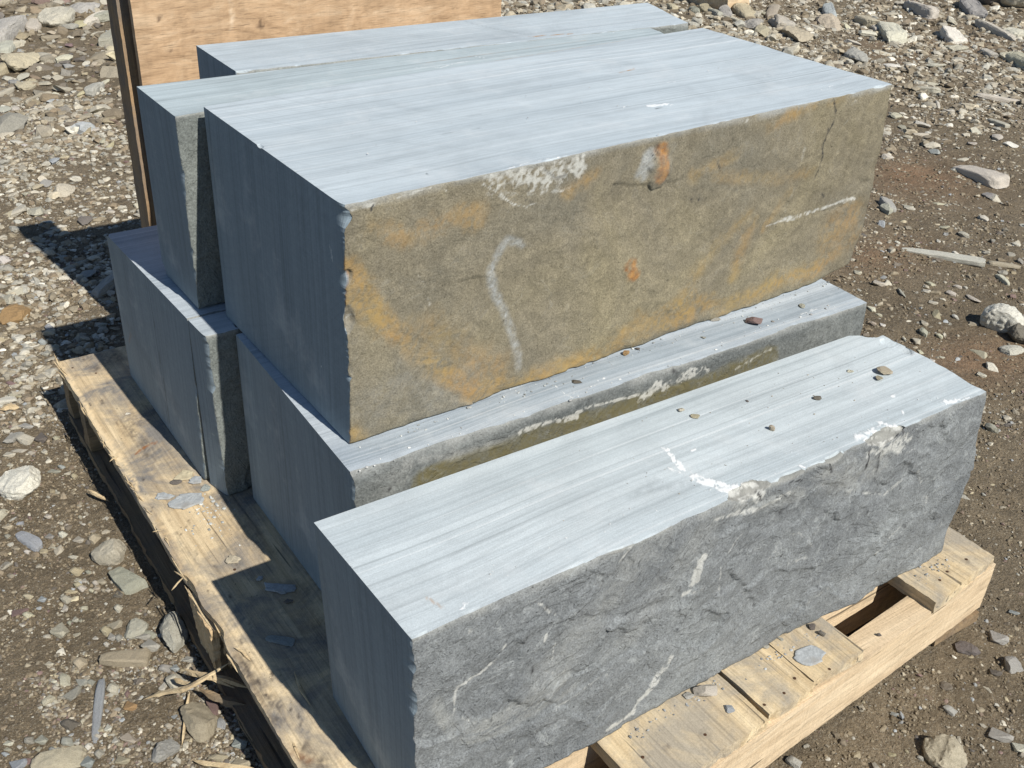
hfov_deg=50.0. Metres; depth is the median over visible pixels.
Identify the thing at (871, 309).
stone
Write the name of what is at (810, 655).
stone flake
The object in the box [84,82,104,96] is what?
stone
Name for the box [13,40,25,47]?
stone
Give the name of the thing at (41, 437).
stone
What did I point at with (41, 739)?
stone
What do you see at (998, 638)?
stone
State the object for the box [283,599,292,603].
stone flake
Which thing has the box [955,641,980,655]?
stone
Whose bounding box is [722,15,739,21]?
stone
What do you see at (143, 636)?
stone
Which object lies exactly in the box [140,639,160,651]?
stone
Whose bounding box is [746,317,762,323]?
stone chip
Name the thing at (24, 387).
stone
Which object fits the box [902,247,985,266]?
stick
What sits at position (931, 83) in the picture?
stone
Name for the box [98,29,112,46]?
stone
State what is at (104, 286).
stone
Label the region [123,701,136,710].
stone
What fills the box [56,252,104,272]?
stick
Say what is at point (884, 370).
stone chip
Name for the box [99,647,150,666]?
stone
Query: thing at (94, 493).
wood splinter
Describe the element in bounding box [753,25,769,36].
stone
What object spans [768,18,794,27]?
stone
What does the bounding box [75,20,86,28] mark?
stone
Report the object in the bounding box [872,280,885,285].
stone
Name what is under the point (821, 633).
stone chip
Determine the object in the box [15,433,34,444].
stone
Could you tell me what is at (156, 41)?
plywood panel
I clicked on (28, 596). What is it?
stone
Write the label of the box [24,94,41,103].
stone
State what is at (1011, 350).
stone
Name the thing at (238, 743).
stone
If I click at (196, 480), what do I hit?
stone flake
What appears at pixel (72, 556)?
stone
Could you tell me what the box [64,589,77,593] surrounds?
stone
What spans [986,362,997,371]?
stone
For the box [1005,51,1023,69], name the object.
stone
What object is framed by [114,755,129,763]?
stone
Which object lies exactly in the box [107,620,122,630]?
stone
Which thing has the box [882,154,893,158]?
stone
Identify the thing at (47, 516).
stone
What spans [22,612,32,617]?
stone
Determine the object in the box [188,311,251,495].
stone block
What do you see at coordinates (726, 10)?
stone
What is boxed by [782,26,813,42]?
stone
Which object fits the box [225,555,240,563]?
stone flake
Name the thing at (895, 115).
stone
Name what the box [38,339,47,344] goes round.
stone
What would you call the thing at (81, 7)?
stone
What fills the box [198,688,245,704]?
wood splinter
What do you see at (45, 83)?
stone
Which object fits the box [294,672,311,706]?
wood splinter
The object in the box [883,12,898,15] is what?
stone
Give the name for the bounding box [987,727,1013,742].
stone
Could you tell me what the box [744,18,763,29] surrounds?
stone
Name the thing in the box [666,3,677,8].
stone
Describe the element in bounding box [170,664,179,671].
stone
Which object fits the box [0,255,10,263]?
stone
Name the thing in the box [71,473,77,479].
stone
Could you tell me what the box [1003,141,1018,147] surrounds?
stone
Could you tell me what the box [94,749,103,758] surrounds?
stone
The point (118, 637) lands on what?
stone
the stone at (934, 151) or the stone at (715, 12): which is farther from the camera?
the stone at (715, 12)
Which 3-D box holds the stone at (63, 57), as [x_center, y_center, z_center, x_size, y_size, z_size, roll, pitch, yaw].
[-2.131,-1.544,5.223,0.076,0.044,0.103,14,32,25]
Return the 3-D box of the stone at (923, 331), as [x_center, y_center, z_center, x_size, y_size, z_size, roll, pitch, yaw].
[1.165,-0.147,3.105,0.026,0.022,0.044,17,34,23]
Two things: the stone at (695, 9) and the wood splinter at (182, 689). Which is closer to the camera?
the wood splinter at (182, 689)
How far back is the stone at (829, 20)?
6.34 m
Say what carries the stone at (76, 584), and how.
on the ground
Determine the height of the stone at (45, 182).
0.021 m
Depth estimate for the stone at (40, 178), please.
3.90 m
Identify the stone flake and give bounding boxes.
[155,492,174,499]
[168,493,203,509]
[174,470,193,480]
[188,476,201,483]
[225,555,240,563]
[264,582,295,593]
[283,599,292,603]
[794,645,825,665]
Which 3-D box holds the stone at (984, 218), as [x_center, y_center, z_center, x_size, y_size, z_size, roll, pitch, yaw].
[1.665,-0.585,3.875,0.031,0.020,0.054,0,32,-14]
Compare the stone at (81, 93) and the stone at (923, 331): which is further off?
the stone at (81, 93)
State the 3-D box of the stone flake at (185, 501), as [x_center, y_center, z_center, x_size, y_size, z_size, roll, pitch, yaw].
[-0.617,0.221,2.078,0.064,0.004,0.054,4,31,3]
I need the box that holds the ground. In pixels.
[0,0,1023,767]
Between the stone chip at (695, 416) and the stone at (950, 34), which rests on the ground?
the stone at (950, 34)
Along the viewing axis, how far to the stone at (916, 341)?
3.06 m
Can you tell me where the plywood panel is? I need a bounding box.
[106,0,501,227]
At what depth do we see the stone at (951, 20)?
6.56 m
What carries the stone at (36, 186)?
on the ground
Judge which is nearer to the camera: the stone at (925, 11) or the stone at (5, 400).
the stone at (5, 400)
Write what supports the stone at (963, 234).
on the ground
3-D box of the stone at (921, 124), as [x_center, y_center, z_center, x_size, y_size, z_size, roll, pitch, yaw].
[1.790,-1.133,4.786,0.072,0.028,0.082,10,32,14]
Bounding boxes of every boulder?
[980,0,999,4]
[999,0,1023,7]
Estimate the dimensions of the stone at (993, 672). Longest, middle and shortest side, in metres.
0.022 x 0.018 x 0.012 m
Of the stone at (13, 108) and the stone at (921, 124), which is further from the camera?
the stone at (921, 124)
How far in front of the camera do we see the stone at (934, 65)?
5.62 m
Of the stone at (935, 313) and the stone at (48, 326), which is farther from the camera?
the stone at (935, 313)
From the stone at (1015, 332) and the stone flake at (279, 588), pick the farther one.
the stone at (1015, 332)
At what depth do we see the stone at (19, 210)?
3.61 m
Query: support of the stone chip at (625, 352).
on the stone block at (307, 461)
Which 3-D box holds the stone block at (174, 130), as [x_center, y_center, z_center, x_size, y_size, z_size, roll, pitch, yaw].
[-0.149,-0.474,2.226,1.118,0.362,0.213,-18,36,-30]
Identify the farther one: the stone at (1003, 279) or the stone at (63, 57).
the stone at (63, 57)
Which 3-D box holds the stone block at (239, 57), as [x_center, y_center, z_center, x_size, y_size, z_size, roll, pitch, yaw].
[-0.102,-0.589,2.420,1.093,0.363,0.224,-15,35,-26]
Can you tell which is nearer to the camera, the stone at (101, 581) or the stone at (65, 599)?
the stone at (65, 599)
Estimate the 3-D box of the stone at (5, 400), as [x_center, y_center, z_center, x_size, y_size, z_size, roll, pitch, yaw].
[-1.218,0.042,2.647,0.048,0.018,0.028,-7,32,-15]
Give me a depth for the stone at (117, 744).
1.77 m
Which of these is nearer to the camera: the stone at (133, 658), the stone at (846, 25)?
the stone at (133, 658)
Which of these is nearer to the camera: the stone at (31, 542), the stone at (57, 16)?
the stone at (31, 542)
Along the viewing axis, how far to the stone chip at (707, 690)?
1.69 m
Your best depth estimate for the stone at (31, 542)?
2.20 m
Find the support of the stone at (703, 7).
on the ground
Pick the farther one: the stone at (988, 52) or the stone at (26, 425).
the stone at (988, 52)
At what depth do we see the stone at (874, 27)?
6.26 m
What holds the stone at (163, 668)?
on the ground
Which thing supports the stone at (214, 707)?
on the ground
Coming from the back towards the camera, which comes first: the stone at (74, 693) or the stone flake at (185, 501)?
the stone flake at (185, 501)
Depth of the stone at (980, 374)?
2.90 m
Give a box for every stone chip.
[170,480,181,484]
[200,484,210,491]
[265,635,294,646]
[623,350,629,355]
[683,692,693,698]
[690,414,699,418]
[693,684,717,695]
[724,705,734,712]
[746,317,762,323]
[769,425,774,430]
[809,623,815,629]
[813,396,821,399]
[817,630,825,636]
[876,366,892,374]
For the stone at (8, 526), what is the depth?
2.23 m
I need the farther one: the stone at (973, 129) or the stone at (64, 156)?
the stone at (973, 129)
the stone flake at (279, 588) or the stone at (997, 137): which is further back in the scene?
the stone at (997, 137)
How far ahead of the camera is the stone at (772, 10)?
6.50 m
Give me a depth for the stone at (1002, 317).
3.11 m
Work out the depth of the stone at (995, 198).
4.04 m
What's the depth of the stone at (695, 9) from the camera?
6.44 m
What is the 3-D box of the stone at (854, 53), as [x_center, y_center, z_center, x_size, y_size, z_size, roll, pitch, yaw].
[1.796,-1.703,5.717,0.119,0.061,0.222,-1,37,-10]
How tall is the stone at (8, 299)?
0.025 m
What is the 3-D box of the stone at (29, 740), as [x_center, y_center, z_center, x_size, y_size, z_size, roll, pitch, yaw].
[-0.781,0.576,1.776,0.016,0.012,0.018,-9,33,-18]
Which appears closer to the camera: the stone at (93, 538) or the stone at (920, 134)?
the stone at (93, 538)
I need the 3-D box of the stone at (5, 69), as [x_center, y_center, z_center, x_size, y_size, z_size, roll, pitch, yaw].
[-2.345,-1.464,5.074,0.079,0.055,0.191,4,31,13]
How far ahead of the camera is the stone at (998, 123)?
4.81 m
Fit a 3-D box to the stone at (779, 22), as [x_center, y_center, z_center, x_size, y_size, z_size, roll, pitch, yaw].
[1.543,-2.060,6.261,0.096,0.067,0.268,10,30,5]
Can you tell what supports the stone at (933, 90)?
on the ground
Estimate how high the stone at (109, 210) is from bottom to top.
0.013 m
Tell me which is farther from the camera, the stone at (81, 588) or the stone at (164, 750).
the stone at (81, 588)
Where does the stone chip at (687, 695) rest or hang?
on the wooden pallet
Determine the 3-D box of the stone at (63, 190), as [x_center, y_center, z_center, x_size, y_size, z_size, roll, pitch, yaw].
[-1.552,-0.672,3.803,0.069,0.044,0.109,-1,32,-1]
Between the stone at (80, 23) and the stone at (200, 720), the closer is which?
the stone at (200, 720)
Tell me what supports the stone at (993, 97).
on the ground
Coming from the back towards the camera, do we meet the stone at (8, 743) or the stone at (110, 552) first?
the stone at (110, 552)
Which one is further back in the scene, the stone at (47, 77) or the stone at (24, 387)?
the stone at (47, 77)
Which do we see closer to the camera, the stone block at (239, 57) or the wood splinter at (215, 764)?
the wood splinter at (215, 764)
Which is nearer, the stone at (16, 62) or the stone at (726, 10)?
the stone at (16, 62)
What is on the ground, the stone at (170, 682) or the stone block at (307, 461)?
the stone at (170, 682)
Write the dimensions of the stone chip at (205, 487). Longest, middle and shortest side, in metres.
0.023 x 0.017 x 0.005 m
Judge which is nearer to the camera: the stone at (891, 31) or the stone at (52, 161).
the stone at (52, 161)
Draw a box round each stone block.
[107,225,225,479]
[137,28,662,308]
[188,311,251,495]
[196,3,687,78]
[204,28,891,443]
[236,279,866,589]
[314,335,985,767]
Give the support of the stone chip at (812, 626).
on the wooden pallet
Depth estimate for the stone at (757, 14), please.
6.39 m
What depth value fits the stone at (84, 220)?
3.58 m
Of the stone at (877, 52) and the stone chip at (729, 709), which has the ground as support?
the stone at (877, 52)
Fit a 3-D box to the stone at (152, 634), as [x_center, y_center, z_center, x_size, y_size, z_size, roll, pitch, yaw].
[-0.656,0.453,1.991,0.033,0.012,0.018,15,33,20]
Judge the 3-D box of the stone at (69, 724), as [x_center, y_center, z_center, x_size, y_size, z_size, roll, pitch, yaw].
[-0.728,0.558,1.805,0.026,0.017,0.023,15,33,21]
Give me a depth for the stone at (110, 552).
2.15 m
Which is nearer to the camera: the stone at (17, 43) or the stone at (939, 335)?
the stone at (939, 335)
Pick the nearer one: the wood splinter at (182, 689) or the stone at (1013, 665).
the wood splinter at (182, 689)
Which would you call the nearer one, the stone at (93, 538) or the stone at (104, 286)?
the stone at (93, 538)
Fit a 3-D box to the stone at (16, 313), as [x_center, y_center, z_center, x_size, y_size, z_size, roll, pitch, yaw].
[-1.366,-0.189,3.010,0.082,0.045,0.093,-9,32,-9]
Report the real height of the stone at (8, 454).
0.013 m
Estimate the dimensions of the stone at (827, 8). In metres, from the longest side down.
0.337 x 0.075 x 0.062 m
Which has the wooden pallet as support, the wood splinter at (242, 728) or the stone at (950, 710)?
the wood splinter at (242, 728)
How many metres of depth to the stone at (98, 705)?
1.83 m
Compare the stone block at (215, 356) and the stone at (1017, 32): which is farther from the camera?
the stone at (1017, 32)
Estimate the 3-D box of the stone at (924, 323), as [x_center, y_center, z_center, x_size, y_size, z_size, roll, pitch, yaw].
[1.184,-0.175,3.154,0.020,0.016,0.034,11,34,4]
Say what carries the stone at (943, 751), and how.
on the ground
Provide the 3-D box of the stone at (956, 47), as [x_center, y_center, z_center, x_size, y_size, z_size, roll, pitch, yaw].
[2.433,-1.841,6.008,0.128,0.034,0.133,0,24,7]
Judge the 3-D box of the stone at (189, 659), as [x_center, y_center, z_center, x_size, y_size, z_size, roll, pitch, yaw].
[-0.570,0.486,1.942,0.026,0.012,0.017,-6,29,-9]
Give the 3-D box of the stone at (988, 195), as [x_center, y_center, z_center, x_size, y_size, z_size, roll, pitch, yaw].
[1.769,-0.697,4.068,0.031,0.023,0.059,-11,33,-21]
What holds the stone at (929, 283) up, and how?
on the ground
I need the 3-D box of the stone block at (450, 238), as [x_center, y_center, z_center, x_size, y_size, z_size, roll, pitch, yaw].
[0.100,-0.340,2.001,1.161,0.380,0.537,-18,36,-30]
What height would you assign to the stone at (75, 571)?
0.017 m
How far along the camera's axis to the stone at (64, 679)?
1.88 m
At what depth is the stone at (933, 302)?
3.27 m
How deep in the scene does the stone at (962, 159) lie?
4.39 m
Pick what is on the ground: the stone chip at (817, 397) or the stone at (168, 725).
the stone at (168, 725)
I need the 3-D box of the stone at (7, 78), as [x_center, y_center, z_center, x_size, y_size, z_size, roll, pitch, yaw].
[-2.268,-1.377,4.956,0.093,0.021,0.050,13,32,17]
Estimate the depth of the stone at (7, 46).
5.31 m
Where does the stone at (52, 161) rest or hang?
on the ground
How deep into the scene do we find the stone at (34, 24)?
5.63 m
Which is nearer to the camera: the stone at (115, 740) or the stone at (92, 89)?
the stone at (115, 740)
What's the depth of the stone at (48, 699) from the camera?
1.84 m
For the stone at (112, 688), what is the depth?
1.87 m
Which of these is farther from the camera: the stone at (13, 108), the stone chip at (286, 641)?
the stone at (13, 108)
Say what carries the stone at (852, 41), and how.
on the ground
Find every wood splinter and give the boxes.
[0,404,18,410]
[87,489,107,500]
[143,663,228,699]
[173,678,190,684]
[182,692,189,743]
[184,668,234,688]
[194,760,251,767]
[195,672,246,687]
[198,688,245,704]
[236,715,255,750]
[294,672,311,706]
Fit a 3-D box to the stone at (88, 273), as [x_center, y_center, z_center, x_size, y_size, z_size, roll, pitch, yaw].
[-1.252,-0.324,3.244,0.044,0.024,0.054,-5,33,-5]
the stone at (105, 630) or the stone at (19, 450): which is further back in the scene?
the stone at (19, 450)
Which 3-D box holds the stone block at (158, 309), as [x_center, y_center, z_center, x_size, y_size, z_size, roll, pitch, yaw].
[-0.262,-0.209,2.478,1.108,0.352,0.486,-18,36,-30]
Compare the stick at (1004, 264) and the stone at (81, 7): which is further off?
the stone at (81, 7)
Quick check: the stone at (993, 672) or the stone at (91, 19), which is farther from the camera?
the stone at (91, 19)
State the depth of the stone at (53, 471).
2.40 m
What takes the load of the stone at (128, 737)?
on the ground
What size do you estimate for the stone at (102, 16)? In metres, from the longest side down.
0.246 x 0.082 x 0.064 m
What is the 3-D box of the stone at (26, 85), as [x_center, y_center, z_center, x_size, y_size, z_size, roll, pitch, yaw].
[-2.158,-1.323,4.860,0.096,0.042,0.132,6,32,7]
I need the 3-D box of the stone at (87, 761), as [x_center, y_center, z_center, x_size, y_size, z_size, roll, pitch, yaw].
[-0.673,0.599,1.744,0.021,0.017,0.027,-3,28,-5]
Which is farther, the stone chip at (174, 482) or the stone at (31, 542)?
the stone at (31, 542)
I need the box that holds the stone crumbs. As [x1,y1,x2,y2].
[116,66,953,737]
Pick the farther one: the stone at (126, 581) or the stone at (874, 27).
the stone at (874, 27)
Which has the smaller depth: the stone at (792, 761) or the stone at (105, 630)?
the stone at (792, 761)
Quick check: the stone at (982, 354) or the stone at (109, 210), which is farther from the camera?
the stone at (109, 210)
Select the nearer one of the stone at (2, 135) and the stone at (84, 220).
the stone at (84, 220)
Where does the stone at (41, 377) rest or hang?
on the ground
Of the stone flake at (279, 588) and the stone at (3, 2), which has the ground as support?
the stone at (3, 2)
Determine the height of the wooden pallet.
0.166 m
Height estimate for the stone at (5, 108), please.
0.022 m
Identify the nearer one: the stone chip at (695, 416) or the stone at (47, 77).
the stone chip at (695, 416)
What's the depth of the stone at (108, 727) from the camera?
1.80 m
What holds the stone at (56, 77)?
on the ground
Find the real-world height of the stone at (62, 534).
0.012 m
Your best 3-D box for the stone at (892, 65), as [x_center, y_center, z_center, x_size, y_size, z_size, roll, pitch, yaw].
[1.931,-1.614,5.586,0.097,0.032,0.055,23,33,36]
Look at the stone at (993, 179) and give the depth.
4.17 m
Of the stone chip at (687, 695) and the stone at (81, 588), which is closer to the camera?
the stone chip at (687, 695)
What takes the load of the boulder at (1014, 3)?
on the ground
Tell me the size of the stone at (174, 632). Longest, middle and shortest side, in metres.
0.084 x 0.058 x 0.049 m
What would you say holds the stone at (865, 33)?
on the ground
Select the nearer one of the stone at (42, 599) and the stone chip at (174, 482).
the stone at (42, 599)
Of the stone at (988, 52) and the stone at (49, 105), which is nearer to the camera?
the stone at (49, 105)
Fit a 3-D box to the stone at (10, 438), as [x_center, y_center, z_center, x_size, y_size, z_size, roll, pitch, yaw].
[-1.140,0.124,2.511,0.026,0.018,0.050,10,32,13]
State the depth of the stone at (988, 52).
5.87 m
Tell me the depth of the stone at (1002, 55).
5.86 m
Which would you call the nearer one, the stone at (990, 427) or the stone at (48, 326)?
the stone at (990, 427)
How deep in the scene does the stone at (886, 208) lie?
3.89 m
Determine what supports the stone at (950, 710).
on the ground
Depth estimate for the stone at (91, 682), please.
1.88 m
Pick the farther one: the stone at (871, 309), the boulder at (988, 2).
the boulder at (988, 2)
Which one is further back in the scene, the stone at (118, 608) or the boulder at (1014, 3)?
the boulder at (1014, 3)
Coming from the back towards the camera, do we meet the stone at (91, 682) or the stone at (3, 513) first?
the stone at (3, 513)
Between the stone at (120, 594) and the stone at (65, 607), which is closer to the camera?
the stone at (65, 607)
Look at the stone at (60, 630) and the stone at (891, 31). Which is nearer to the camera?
the stone at (60, 630)
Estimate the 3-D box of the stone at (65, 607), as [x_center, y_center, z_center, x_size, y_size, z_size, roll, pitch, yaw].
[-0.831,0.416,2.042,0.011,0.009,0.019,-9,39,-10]
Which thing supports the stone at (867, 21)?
on the ground
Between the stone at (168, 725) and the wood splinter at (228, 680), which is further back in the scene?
the wood splinter at (228, 680)
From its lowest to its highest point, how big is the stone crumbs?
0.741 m
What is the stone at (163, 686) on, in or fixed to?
on the ground
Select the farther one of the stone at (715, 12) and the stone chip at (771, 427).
the stone at (715, 12)
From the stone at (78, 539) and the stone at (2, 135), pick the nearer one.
the stone at (78, 539)
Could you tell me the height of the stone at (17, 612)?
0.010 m
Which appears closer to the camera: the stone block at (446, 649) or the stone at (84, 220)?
the stone block at (446, 649)
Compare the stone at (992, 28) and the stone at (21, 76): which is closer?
the stone at (21, 76)
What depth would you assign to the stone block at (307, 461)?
1.83 m
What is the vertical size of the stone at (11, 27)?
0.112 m
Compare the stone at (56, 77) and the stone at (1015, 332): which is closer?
the stone at (1015, 332)
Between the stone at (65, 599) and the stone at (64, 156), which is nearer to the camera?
the stone at (65, 599)
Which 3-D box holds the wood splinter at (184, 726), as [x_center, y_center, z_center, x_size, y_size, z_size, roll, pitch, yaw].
[-0.541,0.552,1.816,0.006,0.009,0.110,-2,31,-7]
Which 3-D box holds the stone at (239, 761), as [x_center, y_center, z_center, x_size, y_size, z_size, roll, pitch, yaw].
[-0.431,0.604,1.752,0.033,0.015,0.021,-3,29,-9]
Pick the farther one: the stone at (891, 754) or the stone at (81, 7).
the stone at (81, 7)
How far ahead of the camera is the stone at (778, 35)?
5.97 m
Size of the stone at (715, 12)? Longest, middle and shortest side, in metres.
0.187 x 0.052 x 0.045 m
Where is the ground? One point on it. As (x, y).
(966, 368)
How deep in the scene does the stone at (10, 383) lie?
2.72 m
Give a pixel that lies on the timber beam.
(715, 4)
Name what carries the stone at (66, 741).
on the ground
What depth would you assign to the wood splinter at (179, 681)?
1.84 m
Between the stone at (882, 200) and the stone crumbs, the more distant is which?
the stone at (882, 200)
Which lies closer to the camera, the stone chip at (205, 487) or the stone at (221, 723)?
the stone at (221, 723)
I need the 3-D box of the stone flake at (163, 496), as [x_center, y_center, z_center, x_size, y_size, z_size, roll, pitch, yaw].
[-0.661,0.213,2.089,0.036,0.004,0.022,-2,31,-7]
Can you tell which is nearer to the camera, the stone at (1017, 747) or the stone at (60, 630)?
the stone at (1017, 747)
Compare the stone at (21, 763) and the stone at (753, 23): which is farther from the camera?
the stone at (753, 23)
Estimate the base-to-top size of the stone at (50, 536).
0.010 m
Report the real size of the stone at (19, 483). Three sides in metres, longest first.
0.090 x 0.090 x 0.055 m
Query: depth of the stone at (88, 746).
1.76 m
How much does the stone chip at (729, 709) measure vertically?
0.006 m
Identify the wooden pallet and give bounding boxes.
[53,345,995,767]
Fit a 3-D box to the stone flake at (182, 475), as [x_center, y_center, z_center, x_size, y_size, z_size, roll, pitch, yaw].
[-0.639,0.179,2.147,0.035,0.004,0.034,6,31,6]
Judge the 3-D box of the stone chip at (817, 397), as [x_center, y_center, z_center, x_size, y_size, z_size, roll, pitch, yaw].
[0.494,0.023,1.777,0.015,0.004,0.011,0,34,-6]
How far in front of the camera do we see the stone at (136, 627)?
1.99 m
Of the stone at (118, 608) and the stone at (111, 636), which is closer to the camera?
the stone at (111, 636)
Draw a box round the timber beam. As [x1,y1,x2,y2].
[681,0,748,10]
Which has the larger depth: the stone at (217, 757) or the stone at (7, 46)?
the stone at (7, 46)
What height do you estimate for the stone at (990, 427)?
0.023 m
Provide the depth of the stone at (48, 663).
1.91 m
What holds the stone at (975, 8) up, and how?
on the ground
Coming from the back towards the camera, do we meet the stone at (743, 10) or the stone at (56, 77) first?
the stone at (743, 10)
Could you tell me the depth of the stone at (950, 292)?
3.32 m
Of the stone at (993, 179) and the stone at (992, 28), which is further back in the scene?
the stone at (992, 28)
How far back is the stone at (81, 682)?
1.88 m
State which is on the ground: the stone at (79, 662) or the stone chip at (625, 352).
the stone at (79, 662)
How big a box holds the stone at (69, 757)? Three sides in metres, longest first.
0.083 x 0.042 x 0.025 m
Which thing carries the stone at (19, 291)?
on the ground
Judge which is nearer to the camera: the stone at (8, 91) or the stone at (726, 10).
the stone at (8, 91)
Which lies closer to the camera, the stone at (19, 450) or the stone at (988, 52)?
the stone at (19, 450)
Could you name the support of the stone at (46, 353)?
on the ground
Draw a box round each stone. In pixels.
[0,0,12,4]
[0,15,27,41]
[0,40,15,52]
[0,52,39,71]
[0,62,12,75]
[0,87,14,96]
[0,106,10,111]
[0,132,13,138]
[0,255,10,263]
[0,303,31,324]
[0,396,16,404]
[0,465,40,500]
[0,509,7,519]
[2,76,16,80]
[2,523,13,529]
[3,294,13,303]
[3,432,23,442]
[3,452,15,456]
[3,740,13,745]
[6,287,23,294]
[6,381,15,385]
[9,758,27,767]
[10,204,26,216]
[10,449,27,452]
[11,106,19,110]
[11,608,28,616]
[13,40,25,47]
[14,80,37,89]
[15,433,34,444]
[15,531,42,551]
[17,72,29,80]
[19,423,33,428]
[20,385,33,389]
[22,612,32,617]
[23,594,33,599]
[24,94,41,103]
[24,737,34,744]
[25,18,41,31]
[27,207,43,214]
[30,745,86,767]
[32,184,43,189]
[34,373,48,381]
[34,432,47,443]
[34,735,47,744]
[37,6,74,26]
[37,174,46,181]
[37,596,46,601]
[38,81,51,84]
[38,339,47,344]
[39,179,51,186]
[41,350,50,355]
[41,694,55,705]
[42,75,51,78]
[44,102,55,107]
[44,514,51,518]
[44,661,53,665]
[45,324,53,329]
[45,533,54,539]
[47,469,60,473]
[49,158,59,164]
[49,622,69,637]
[52,75,63,80]
[54,183,74,196]
[55,54,72,62]
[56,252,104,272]
[58,531,66,537]
[59,155,69,158]
[59,673,70,686]
[60,595,72,603]
[60,718,79,730]
[61,736,73,745]
[62,604,67,611]
[63,685,81,700]
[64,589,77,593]
[68,555,78,558]
[69,567,83,575]
[70,2,99,13]
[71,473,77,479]
[72,536,84,542]
[73,657,87,669]
[74,582,82,588]
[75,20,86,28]
[76,679,86,685]
[77,91,84,96]
[77,216,92,225]
[77,585,86,591]
[80,756,94,767]
[81,270,96,278]
[83,10,105,25]
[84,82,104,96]
[85,743,92,750]
[87,679,95,685]
[88,533,100,543]
[90,62,100,66]
[91,127,99,132]
[91,273,114,297]
[91,538,126,565]
[92,678,105,742]
[94,10,109,21]
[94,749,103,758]
[97,578,106,584]
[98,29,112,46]
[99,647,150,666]
[100,626,111,636]
[104,724,112,731]
[105,208,114,212]
[106,683,119,694]
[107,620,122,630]
[108,567,147,594]
[108,633,114,640]
[112,737,118,743]
[113,590,122,597]
[114,604,122,612]
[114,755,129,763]
[115,634,122,641]
[115,742,123,747]
[120,733,136,743]
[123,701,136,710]
[124,618,148,638]
[135,633,150,639]
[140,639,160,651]
[144,630,157,638]
[151,739,179,762]
[158,682,166,690]
[159,611,188,652]
[159,664,171,672]
[164,723,172,728]
[165,673,185,688]
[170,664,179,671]
[180,702,217,742]
[182,656,196,661]
[206,699,219,714]
[208,754,227,761]
[217,718,225,728]
[231,737,246,748]
[232,758,251,765]
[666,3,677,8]
[689,6,699,13]
[699,3,710,12]
[708,8,722,15]
[718,5,731,15]
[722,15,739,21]
[732,3,755,17]
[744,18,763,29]
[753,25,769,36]
[754,11,760,17]
[765,4,779,17]
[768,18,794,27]
[769,30,781,38]
[774,14,788,27]
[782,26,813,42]
[785,755,801,767]
[815,13,841,30]
[822,2,836,16]
[841,22,850,29]
[844,39,860,44]
[844,46,868,62]
[854,15,879,27]
[858,30,876,36]
[867,306,875,311]
[870,25,878,31]
[872,50,891,55]
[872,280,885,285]
[877,21,906,43]
[878,220,884,227]
[879,196,896,212]
[879,203,892,214]
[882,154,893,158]
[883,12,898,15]
[883,63,900,67]
[888,752,895,756]
[890,112,902,118]
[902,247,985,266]
[903,0,938,18]
[912,338,920,344]
[913,133,928,135]
[915,120,930,127]
[917,86,940,93]
[919,327,927,336]
[921,320,927,325]
[922,734,967,767]
[924,82,938,85]
[925,63,946,67]
[925,281,934,285]
[928,149,939,153]
[928,300,937,304]
[932,309,940,319]
[936,333,942,338]
[940,26,967,43]
[943,705,957,715]
[944,45,968,50]
[946,290,955,296]
[947,17,956,24]
[952,165,1009,188]
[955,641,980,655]
[957,158,968,161]
[958,231,968,237]
[959,0,987,17]
[966,294,980,301]
[969,349,986,358]
[970,127,981,133]
[975,19,1016,40]
[976,93,1019,103]
[976,372,986,377]
[977,215,988,221]
[979,48,997,58]
[980,303,1023,332]
[982,192,993,197]
[985,423,998,433]
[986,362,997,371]
[987,118,1009,127]
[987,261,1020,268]
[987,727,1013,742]
[989,193,1000,201]
[989,630,1008,644]
[989,669,1001,675]
[992,134,1002,140]
[995,274,1009,285]
[999,52,1007,58]
[999,345,1023,355]
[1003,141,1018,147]
[1004,27,1023,37]
[1004,656,1023,673]
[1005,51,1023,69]
[1007,323,1023,343]
[1008,610,1019,614]
[1011,742,1023,752]
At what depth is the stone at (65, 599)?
2.06 m
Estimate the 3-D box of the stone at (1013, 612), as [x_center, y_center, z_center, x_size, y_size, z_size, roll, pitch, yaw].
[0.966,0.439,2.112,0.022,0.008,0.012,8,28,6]
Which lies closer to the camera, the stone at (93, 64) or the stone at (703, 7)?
the stone at (93, 64)
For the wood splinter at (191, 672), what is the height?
0.023 m
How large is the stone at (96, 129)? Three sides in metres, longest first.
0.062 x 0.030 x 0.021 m

